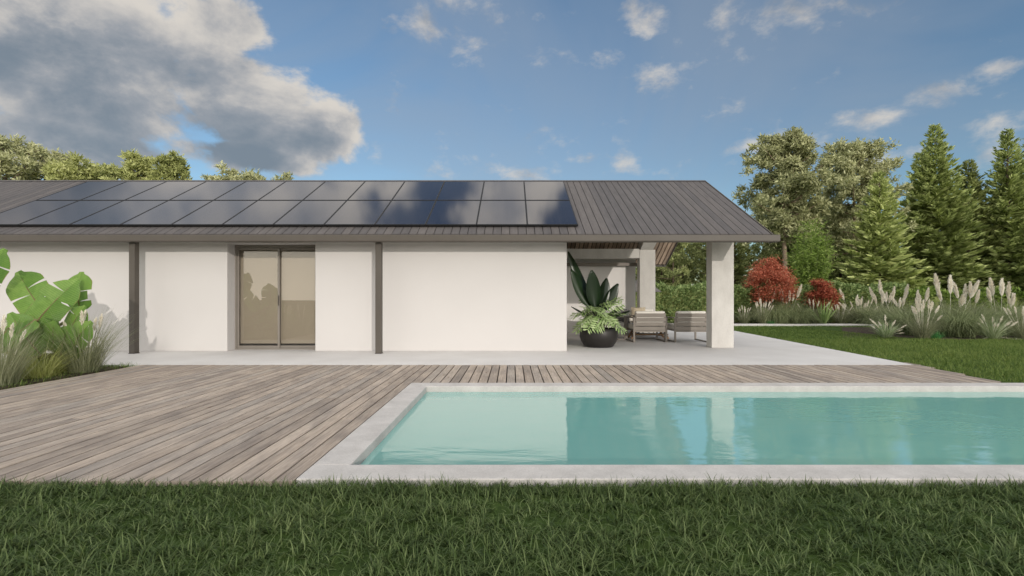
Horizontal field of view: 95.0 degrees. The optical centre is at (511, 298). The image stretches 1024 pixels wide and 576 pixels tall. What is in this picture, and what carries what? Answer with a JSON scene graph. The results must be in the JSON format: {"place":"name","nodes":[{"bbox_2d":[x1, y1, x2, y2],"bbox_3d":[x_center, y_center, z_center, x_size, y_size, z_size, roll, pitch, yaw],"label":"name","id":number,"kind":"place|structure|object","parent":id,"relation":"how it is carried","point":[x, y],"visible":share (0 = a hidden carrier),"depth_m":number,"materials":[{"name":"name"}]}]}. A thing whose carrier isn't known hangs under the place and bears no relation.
{"place":"outdoors","nodes":[
{"label":"outdoors","id":0,"kind":"place"},
{"bbox_2d":[0,361,133,389],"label":"grass","id":1,"kind":"structure","parent":0,"point":[112,365],"depth_m":6.58,"materials":[{"name":"green plant"}]},
{"bbox_2d":[0,180,779,353],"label":"house","id":2,"kind":"structure","parent":0,"point":[378,289],"depth_m":9.85,"materials":[{"name":"white paint"}]},
{"bbox_2d":[0,200,78,225],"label":"solar panel","id":3,"kind":"object","parent":2,"relation":"on","point":[17,215],"visible":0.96,"depth_m":10.38,"materials":[{"name":"black glass"}]},
{"bbox_2d":[18,200,122,225],"bbox_3d":[-9.613,-1.896,10.319,1.039,0.040,1.559,0,30,0],"label":"solar panel","id":4,"kind":"object","parent":2,"relation":"on","point":[66,215],"visible":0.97,"depth_m":10.21,"materials":[{"name":"black glass"}]},
{"bbox_2d":[37,181,126,199],"bbox_3d":[-10.658,-2.687,11.694,1.039,0.040,1.559,0,30,0],"label":"solar panel","id":5,"kind":"object","parent":2,"relation":"on","point":[83,190],"visible":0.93,"depth_m":11.67,"materials":[{"name":"black glass"}]},
{"bbox_2d":[69,200,167,225],"bbox_3d":[-8.568,-1.896,10.319,1.039,0.040,1.559,0,30,0],"label":"solar panel","id":6,"kind":"object","parent":2,"relation":"on","point":[119,213],"visible":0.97,"depth_m":10.21,"materials":[{"name":"black glass"}]},
{"bbox_2d":[81,181,165,199],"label":"solar panel","id":7,"kind":"object","parent":2,"relation":"on","point":[125,190],"visible":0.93,"depth_m":11.67,"materials":[{"name":"black glass"}]},
{"bbox_2d":[126,181,205,199],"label":"solar panel","id":8,"kind":"object","parent":2,"relation":"on","point":[167,190],"visible":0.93,"depth_m":11.67,"materials":[{"name":"black glass"}]},
{"bbox_2d":[120,200,212,225],"bbox_3d":[-7.522,-1.896,10.319,1.039,0.040,1.559,0,30,0],"label":"solar panel","id":9,"kind":"object","parent":2,"relation":"on","point":[168,213],"visible":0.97,"depth_m":10.21,"materials":[{"name":"black glass"}]},
{"bbox_2d":[170,181,245,199],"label":"solar panel","id":10,"kind":"object","parent":2,"relation":"on","point":[209,190],"visible":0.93,"depth_m":11.67,"materials":[{"name":"black glass"}]},
{"bbox_2d":[171,200,256,225],"bbox_3d":[-6.478,-1.896,10.319,1.039,0.040,1.559,0,30,0],"label":"solar panel","id":11,"kind":"object","parent":2,"relation":"on","point":[216,213],"visible":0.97,"depth_m":10.21,"materials":[{"name":"black glass"}]},
{"bbox_2d":[214,181,285,199],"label":"solar panel","id":12,"kind":"object","parent":2,"relation":"on","point":[252,190],"visible":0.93,"depth_m":11.67,"materials":[{"name":"black glass"}]},
{"bbox_2d":[222,200,301,225],"bbox_3d":[-5.433,-1.896,10.319,1.039,0.040,1.559,0,30,0],"label":"solar panel","id":13,"kind":"object","parent":2,"relation":"on","point":[264,212],"visible":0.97,"depth_m":10.21,"materials":[{"name":"black glass"}]},
{"bbox_2d":[235,245,314,349],"bbox_3d":[-4.977,-0.030,10.199,1.995,2.261,0.158,0,0,0],"label":"sliding door","id":14,"kind":"structure","parent":2,"relation":"in","point":[275,284],"depth_m":10.27,"materials":[{"name":"glass"}]},
{"bbox_2d":[259,181,324,199],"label":"solar panel","id":15,"kind":"object","parent":2,"relation":"on","point":[294,190],"visible":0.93,"depth_m":11.67,"materials":[{"name":"black glass"}]},
{"bbox_2d":[273,200,346,225],"bbox_3d":[-4.388,-1.896,10.319,1.039,0.040,1.559,0,30,0],"label":"solar panel","id":16,"kind":"object","parent":2,"relation":"on","point":[311,212],"visible":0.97,"depth_m":10.21,"materials":[{"name":"black glass"}]},
{"bbox_2d":[303,181,364,199],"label":"solar panel","id":17,"kind":"object","parent":2,"relation":"on","point":[335,190],"visible":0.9,"depth_m":11.67,"materials":[{"name":"black glass"}]},
{"bbox_2d":[324,200,390,225],"bbox_3d":[-3.342,-1.896,10.319,1.039,0.040,1.559,0,30,0],"label":"solar panel","id":18,"kind":"object","parent":2,"relation":"on","point":[358,212],"visible":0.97,"depth_m":10.21,"materials":[{"name":"black glass"}]},
{"bbox_2d":[348,181,404,200],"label":"solar panel","id":19,"kind":"object","parent":2,"relation":"on","point":[377,190],"visible":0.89,"depth_m":11.67,"materials":[{"name":"black glass"}]},
{"bbox_2d":[375,200,435,225],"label":"solar panel","id":20,"kind":"object","parent":2,"relation":"on","point":[406,212],"visible":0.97,"depth_m":10.21,"materials":[{"name":"black glass"}]},
{"bbox_2d":[392,181,444,199],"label":"solar panel","id":21,"kind":"object","parent":2,"relation":"on","point":[419,190],"visible":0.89,"depth_m":11.67,"materials":[{"name":"black glass"}]},
{"bbox_2d":[426,200,480,225],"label":"solar panel","id":22,"kind":"object","parent":2,"relation":"on","point":[454,213],"visible":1,"depth_m":10.21,"materials":[{"name":"black glass"}]},
{"bbox_2d":[437,181,483,199],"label":"solar panel","id":23,"kind":"object","parent":2,"relation":"on","point":[461,190],"visible":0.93,"depth_m":11.67,"materials":[{"name":"black glass"}]},
{"bbox_2d":[477,200,526,225],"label":"solar panel","id":24,"kind":"object","parent":2,"relation":"on","point":[502,212],"visible":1,"depth_m":10.21,"materials":[{"name":"black glass"}]},
{"bbox_2d":[481,181,524,199],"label":"solar panel","id":25,"kind":"object","parent":2,"relation":"on","point":[503,190],"visible":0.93,"depth_m":11.67,"materials":[{"name":"black glass"}]},
{"bbox_2d":[524,181,569,200],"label":"solar panel","id":26,"kind":"object","parent":2,"relation":"on","point":[545,190],"visible":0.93,"depth_m":11.67,"materials":[{"name":"black glass"}]},
{"bbox_2d":[526,200,577,225],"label":"solar panel","id":27,"kind":"object","parent":2,"relation":"on","point":[549,212],"visible":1,"depth_m":10.21,"materials":[{"name":"black glass"}]},
{"bbox_2d":[3,330,912,366],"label":"patio","id":28,"kind":"structure","parent":0,"point":[685,348],"depth_m":8.93,"materials":[{"name":"concrete"}]},
{"bbox_2d":[567,252,629,347],"bbox_3d":[2.023,0.002,10.772,1.427,2.195,1.407,0,0,-43],"label":"potted plant","id":29,"kind":"object","parent":28,"relation":"on","point":[595,296],"visible":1,"depth_m":10.70,"materials":[{"name":"green plant"}]},
{"bbox_2d":[589,311,625,339],"bbox_3d":[2.614,0.708,13.250,0.841,0.785,1.500,0,0,0],"label":"sofa","id":30,"kind":"object","parent":28,"relation":"on","point":[623,325],"visible":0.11,"depth_m":12.50,"materials":[{"name":"beige wood"}]},
{"bbox_2d":[616,306,629,323],"bbox_3d":[3.020,0.445,12.860,0.460,0.420,0.150,15,-17,-19],"label":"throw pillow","id":31,"kind":"object","parent":30,"relation":"on","point":[621,319],"visible":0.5,"depth_m":12.80,"materials":[{"name":"grey fabric"}]},
{"bbox_2d":[627,309,662,336],"bbox_3d":[3.930,0.708,13.986,0.860,0.785,0.841,0,0,0],"label":"armchair","id":32,"kind":"object","parent":28,"relation":"on","point":[630,315],"visible":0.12,"depth_m":14.24,"materials":[{"name":"beige wood"}]},
{"bbox_2d":[631,307,644,316],"bbox_3d":[3.800,0.400,14.100,0.440,0.300,0.130,0,-17,0],"label":"throw pillow","id":33,"kind":"object","parent":32,"relation":"on","point":[633,309],"visible":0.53,"depth_m":14.07,"materials":[{"name":"beige fabric"}]},
{"bbox_2d":[626,311,666,341],"bbox_3d":[3.490,0.708,12.234,0.860,0.785,0.841,0,0,0],"label":"armchair","id":34,"kind":"object","parent":28,"relation":"on","point":[649,321],"visible":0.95,"depth_m":11.83,"materials":[{"name":"beige wood"}]},
{"bbox_2d":[627,327,668,338],"bbox_3d":[3.780,0.955,13.050,1.120,0.310,0.480,0,0,0],"label":"coffee table","id":35,"kind":"object","parent":28,"relation":"on","point":[660,333],"visible":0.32,"depth_m":13.07,"materials":[{"name":"brown wood"}]},
{"bbox_2d":[664,311,705,341],"bbox_3d":[4.520,0.708,12.214,0.860,0.785,0.841,0,0,0],"label":"armchair","id":36,"kind":"object","parent":28,"relation":"on","point":[690,321],"visible":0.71,"depth_m":11.81,"materials":[{"name":"beige wood"}]},
{"bbox_2d":[0,326,1023,575],"bbox_3d":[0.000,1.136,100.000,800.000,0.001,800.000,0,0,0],"label":"ground","id":37,"kind":"structure","parent":0,"point":[494,512],"depth_m":2.26,"materials":[{"name":"green plant"}]},
{"bbox_2d":[0,133,45,179],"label":"garden tree","id":38,"kind":"object","parent":37,"relation":"on","point":[8,155],"visible":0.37,"depth_m":29.72,"materials":[{"name":"green plant"}]},
{"bbox_2d":[1,139,79,179],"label":"garden tree","id":39,"kind":"object","parent":37,"relation":"on","point":[44,155],"visible":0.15,"depth_m":31.34,"materials":[{"name":"green plant"}]},
{"bbox_2d":[39,151,105,179],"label":"garden tree","id":40,"kind":"object","parent":37,"relation":"on","point":[60,170],"visible":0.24,"depth_m":29.96,"materials":[{"name":"green plant"}]},
{"bbox_2d":[85,161,123,179],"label":"garden tree","id":41,"kind":"object","parent":37,"relation":"on","point":[108,168],"visible":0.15,"depth_m":32.87,"materials":[{"name":"green plant"}]},
{"bbox_2d":[97,148,156,179],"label":"garden tree","id":42,"kind":"object","parent":37,"relation":"on","point":[136,166],"visible":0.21,"depth_m":30.73,"materials":[{"name":"green plant"}]},
{"bbox_2d":[141,150,192,179],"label":"garden tree","id":43,"kind":"object","parent":37,"relation":"on","point":[172,167],"visible":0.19,"depth_m":30.38,"materials":[{"name":"green plant"}]},
{"bbox_2d":[188,160,262,179],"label":"cedar tree","id":44,"kind":"object","parent":37,"relation":"on","point":[232,173],"visible":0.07,"depth_m":29.66,"materials":[{"name":"green plant"}]},
{"bbox_2d":[237,170,294,179],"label":"cedar tree","id":45,"kind":"object","parent":37,"relation":"on","point":[257,176],"visible":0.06,"depth_m":29.17,"materials":[{"name":"green plant"}]},
{"bbox_2d":[0,362,1000,485],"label":"deck","id":46,"kind":"structure","parent":37,"relation":"on","point":[186,424],"depth_m":4.75,"materials":[{"name":"brown wood"}]},
{"bbox_2d":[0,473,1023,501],"bbox_3d":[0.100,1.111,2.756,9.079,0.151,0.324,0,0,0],"label":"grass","id":47,"kind":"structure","parent":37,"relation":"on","point":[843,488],"depth_m":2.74,"materials":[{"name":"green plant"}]},
{"bbox_2d":[0,322,1023,389],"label":"soil bed","id":48,"kind":"object","parent":37,"relation":"on","point":[864,330],"visible":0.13,"depth_m":13.26,"materials":[{"name":"brown soil"}]},
{"bbox_2d":[0,315,83,385],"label":"fountain grass","id":49,"kind":"object","parent":48,"relation":"on","point":[10,373],"depth_m":5.99,"materials":[{"name":"green plant"}]},
{"bbox_2d":[0,248,92,359],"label":"banana plant","id":50,"kind":"object","parent":48,"relation":"on","point":[72,293],"visible":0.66,"depth_m":6.97,"materials":[{"name":"green plant"}]},
{"bbox_2d":[3,334,91,378],"bbox_3d":[-6.644,0.912,6.547,1.474,0.875,1.503,0,0,0],"label":"sedge","id":51,"kind":"object","parent":48,"relation":"on","point":[44,372],"visible":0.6,"depth_m":6.52,"materials":[{"name":"green plant"}]},
{"bbox_2d":[3,342,96,377],"bbox_3d":[-6.878,0.909,6.922,1.390,0.843,1.434,0,0,-19],"label":"sedge","id":52,"kind":"object","parent":48,"relation":"on","point":[64,366],"visible":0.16,"depth_m":6.80,"materials":[{"name":"green plant"}]},
{"bbox_2d":[15,307,152,372],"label":"fountain grass","id":53,"kind":"object","parent":48,"relation":"on","point":[88,353],"depth_m":6.92,"materials":[{"name":"green plant"}]},
{"bbox_2d":[734,305,752,323],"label":"fountain grass","id":54,"kind":"object","parent":48,"relation":"on","point":[744,320],"depth_m":20.50,"materials":[{"name":"green plant"}]},
{"bbox_2d":[748,298,775,323],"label":"fountain grass","id":55,"kind":"object","parent":48,"relation":"on","point":[758,319],"depth_m":20.40,"materials":[{"name":"green plant"}]},
{"bbox_2d":[742,293,782,322],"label":"pampas grass","id":56,"kind":"object","parent":48,"relation":"on","point":[759,309],"depth_m":21.39,"materials":[{"name":"beige plant"}]},
{"bbox_2d":[635,280,906,322],"bbox_3d":[11.590,0.196,22.397,14.291,2.314,1.612,0,0,0],"label":"hedge","id":57,"kind":"object","parent":48,"relation":"on","point":[670,300],"visible":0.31,"depth_m":22.04,"materials":[{"name":"green plant"}]},
{"bbox_2d":[742,255,801,309],"bbox_3d":[12.012,-0.459,21.921,2.916,3.202,2.630,0,0,-28],"label":"red maple","id":58,"kind":"object","parent":48,"relation":"on","point":[773,275],"visible":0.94,"depth_m":21.50,"materials":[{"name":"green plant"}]},
{"bbox_2d":[744,300,811,323],"bbox_3d":[11.739,0.831,20.682,3.106,1.701,3.216,0,0,0],"label":"grass mound","id":59,"kind":"object","parent":48,"relation":"on","point":[780,316],"depth_m":20.26,"materials":[{"name":"green plant"}]},
{"bbox_2d":[763,284,816,322],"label":"pampas grass","id":60,"kind":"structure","parent":48,"relation":"on","point":[798,293],"depth_m":20.98,"materials":[{"name":"beige plant"}]},
{"bbox_2d":[770,302,838,323],"bbox_3d":[12.534,0.786,20.623,3.096,1.448,3.145,0,0,0],"label":"grass mound","id":61,"kind":"object","parent":48,"relation":"on","point":[801,314],"depth_m":20.18,"materials":[{"name":"green plant"}]},
{"bbox_2d":[795,299,829,323],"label":"fountain grass","id":62,"kind":"object","parent":48,"relation":"on","point":[814,321],"depth_m":21.07,"materials":[{"name":"green plant"}]},
{"bbox_2d":[801,278,842,313],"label":"red maple","id":63,"kind":"object","parent":48,"relation":"on","point":[826,292],"visible":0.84,"depth_m":21.56,"materials":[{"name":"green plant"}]},
{"bbox_2d":[808,297,839,323],"bbox_3d":[13.653,0.483,20.646,1.335,1.306,1.358,0,0,16],"label":"sword leaf plant","id":64,"kind":"object","parent":48,"relation":"on","point":[826,317],"visible":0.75,"depth_m":20.48,"materials":[{"name":"green plant"}]},
{"bbox_2d":[828,303,853,323],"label":"fountain grass","id":65,"kind":"object","parent":48,"relation":"on","point":[841,319],"depth_m":20.50,"materials":[{"name":"green plant"}]},
{"bbox_2d":[833,289,871,322],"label":"pampas grass","id":66,"kind":"object","parent":48,"relation":"on","point":[843,298],"depth_m":21.48,"materials":[{"name":"beige plant"}]},
{"bbox_2d":[838,297,877,323],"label":"fountain grass","id":67,"kind":"object","parent":48,"relation":"on","point":[855,317],"depth_m":20.48,"materials":[{"name":"beige plant"}]},
{"bbox_2d":[838,302,908,325],"bbox_3d":[15.504,0.714,19.793,3.367,1.489,3.334,0,0,0],"label":"grass mound","id":68,"kind":"object","parent":48,"relation":"on","point":[867,315],"depth_m":19.68,"materials":[{"name":"green plant"}]},
{"bbox_2d":[858,279,906,313],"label":"pampas grass","id":69,"kind":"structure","parent":48,"relation":"on","point":[893,292],"depth_m":20.33,"materials":[{"name":"plant"}]},
{"bbox_2d":[850,284,923,328],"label":"pampas grass","id":70,"kind":"object","parent":48,"relation":"on","point":[907,287],"depth_m":17.11,"materials":[{"name":"beige plant"}]},
{"bbox_2d":[869,316,905,337],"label":"striped grass","id":71,"kind":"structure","parent":48,"relation":"on","point":[885,331],"depth_m":13.44,"materials":[{"name":"green plant"}]},
{"bbox_2d":[849,297,973,338],"bbox_3d":[12.517,0.725,14.670,3.406,1.675,3.562,0,0,0],"label":"grass mound","id":72,"kind":"object","parent":48,"relation":"on","point":[899,318],"depth_m":14.42,"materials":[{"name":"green plant"}]},
{"bbox_2d":[876,287,950,317],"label":"pampas grass","id":73,"kind":"object","parent":48,"relation":"on","point":[918,299],"depth_m":16.27,"materials":[{"name":"plant"}]},
{"bbox_2d":[889,298,951,338],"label":"fountain grass","id":74,"kind":"object","parent":48,"relation":"on","point":[924,330],"depth_m":13.20,"materials":[{"name":"green plant"}]},
{"bbox_2d":[929,330,944,338],"bbox_3d":[11.910,0.999,13.169,0.606,0.274,0.589,0,0,-10],"label":"green tuft","id":75,"kind":"object","parent":48,"relation":"on","point":[936,335],"visible":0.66,"depth_m":13.14,"materials":[{"name":"green plant"}]},
{"bbox_2d":[899,273,997,319],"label":"pampas grass","id":76,"kind":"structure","parent":48,"relation":"on","point":[950,288],"depth_m":15.43,"materials":[{"name":"plant"}]},
{"bbox_2d":[889,284,1023,313],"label":"shrub","id":77,"kind":"object","parent":48,"relation":"on","point":[912,293],"visible":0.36,"depth_m":20.69,"materials":[{"name":"green plant"}]},
{"bbox_2d":[901,300,1022,338],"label":"grass mound","id":78,"kind":"object","parent":48,"relation":"on","point":[954,333],"depth_m":13.54,"materials":[{"name":"green plant"}]},
{"bbox_2d":[934,281,1006,314],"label":"pampas grass","id":79,"kind":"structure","parent":48,"relation":"on","point":[965,290],"depth_m":16.17,"materials":[{"name":"plant"}]},
{"bbox_2d":[922,298,1022,336],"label":"grass mound","id":80,"kind":"object","parent":48,"relation":"on","point":[1001,313],"depth_m":14.55,"materials":[{"name":"green plant"}]},
{"bbox_2d":[960,277,1023,317],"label":"pampas grass","id":81,"kind":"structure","parent":48,"relation":"on","point":[990,293],"depth_m":15.62,"materials":[{"name":"beige plant"}]},
{"bbox_2d":[966,314,1019,338],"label":"striped grass","id":82,"kind":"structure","parent":48,"relation":"on","point":[991,332],"depth_m":12.87,"materials":[{"name":"green plant"}]},
{"bbox_2d":[969,306,1023,335],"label":"grass mound","id":83,"kind":"object","parent":48,"relation":"on","point":[1008,334],"depth_m":14.11,"materials":[{"name":"green plant"}]},
{"bbox_2d":[986,293,1021,315],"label":"pampas grass","id":84,"kind":"object","parent":48,"relation":"on","point":[1009,299],"depth_m":16.51,"materials":[{"name":"beige plant"}]},
{"bbox_2d":[989,306,1023,337],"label":"fountain grass","id":85,"kind":"object","parent":48,"relation":"on","point":[1021,325],"depth_m":13.39,"materials":[{"name":"green plant"}]},
{"bbox_2d":[296,383,1023,486],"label":"swimming pool","id":86,"kind":"structure","parent":37,"relation":"in","point":[347,456],"depth_m":3.01,"materials":[{"name":"stone"}]},
{"bbox_2d":[360,392,1023,464],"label":"pool water","id":87,"kind":"structure","parent":86,"relation":"in","point":[708,428],"depth_m":4.15,"materials":[{"name":"teal liquid"}]},
{"bbox_2d":[635,191,898,289],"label":"woods","id":88,"kind":"object","parent":37,"relation":"on","point":[682,267],"visible":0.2,"depth_m":39.46,"materials":[{"name":"green plant"}]},
{"bbox_2d":[731,125,856,271],"bbox_3d":[18.639,-5.175,31.668,7.018,12.875,7.160,0,0,0],"label":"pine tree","id":89,"kind":"object","parent":37,"relation":"on","point":[789,153],"visible":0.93,"depth_m":31.15,"materials":[{"name":"green plant"}]},
{"bbox_2d":[783,218,842,285],"bbox_3d":[16.867,-1.645,26.459,3.049,5.882,2.837,0,0,0],"label":"feathery tree","id":90,"kind":"object","parent":37,"relation":"on","point":[807,267],"visible":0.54,"depth_m":26.15,"materials":[{"name":"green plant"}]},
{"bbox_2d":[810,136,918,279],"bbox_3d":[25.416,-5.363,34.915,7.132,13.250,6.944,0,0,0],"label":"pine tree","id":91,"kind":"object","parent":37,"relation":"on","point":[862,165],"visible":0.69,"depth_m":33.82,"materials":[{"name":"green plant"}]},
{"bbox_2d":[834,170,933,290],"bbox_3d":[23.488,-3.475,29.901,5.155,9.422,5.730,0,0,40],"label":"spruce tree","id":92,"kind":"object","parent":37,"relation":"on","point":[872,264],"visible":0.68,"depth_m":29.47,"materials":[{"name":"green plant"}]},
{"bbox_2d":[782,336,1023,382],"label":"grass","id":93,"kind":"structure","parent":37,"relation":"on","point":[933,356],"depth_m":9.69,"materials":[{"name":"green plant"}]},
{"bbox_2d":[893,152,955,281],"bbox_3d":[31.405,-5.072,36.420,5.279,12.615,5.373,0,0,0],"label":"spruce tree","id":94,"kind":"object","parent":37,"relation":"on","point":[916,157],"visible":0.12,"depth_m":36.07,"materials":[{"name":"green plant"}]},
{"bbox_2d":[895,123,998,295],"bbox_3d":[31.550,-5.920,35.231,6.953,14.311,7.023,0,0,22],"label":"spruce tree","id":95,"kind":"object","parent":37,"relation":"on","point":[941,203],"visible":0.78,"depth_m":34.05,"materials":[{"name":"green plant"}]},
{"bbox_2d":[952,159,1019,287],"bbox_3d":[35.627,-4.815,36.493,5.980,12.102,5.648,0,0,36],"label":"spruce tree","id":96,"kind":"object","parent":37,"relation":"on","point":[973,176],"visible":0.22,"depth_m":35.47,"materials":[{"name":"green plant"}]},
{"bbox_2d":[971,128,1023,289],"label":"spruce tree","id":97,"kind":"object","parent":37,"relation":"on","point":[1009,202],"visible":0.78,"depth_m":34.67,"materials":[{"name":"green plant"}]},
{"bbox_2d":[1011,142,1023,290],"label":"spruce tree","id":98,"kind":"object","parent":37,"relation":"on","point":[1021,178],"visible":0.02,"depth_m":37.57,"materials":[{"name":"green plant"}]},
{"bbox_2d":[0,0,1023,296],"label":"sky","id":99,"kind":"structure","parent":0,"point":[311,89],"materials":[{"name":"blue"}]},
{"bbox_2d":[635,280,660,291],"bbox_3d":[5.127,0.126,18.600,1.478,2.020,1.478,0,0,-22],"label":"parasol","id":100,"kind":"object","parent":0,"point":[657,290],"visible":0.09,"depth_m":18.12,"materials":[{"name":"grey fabric"}]},
{"bbox_2d":[734,324,881,325],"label":"path","id":101,"kind":"structure","parent":0,"point":[803,324],"depth_m":19.44,"materials":[{"name":"grey concrete"}]},
{"bbox_2d":[734,325,1018,339],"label":"grass","id":102,"kind":"structure","parent":0,"point":[802,330],"depth_m":15.19,"materials":[{"name":"green plant"}]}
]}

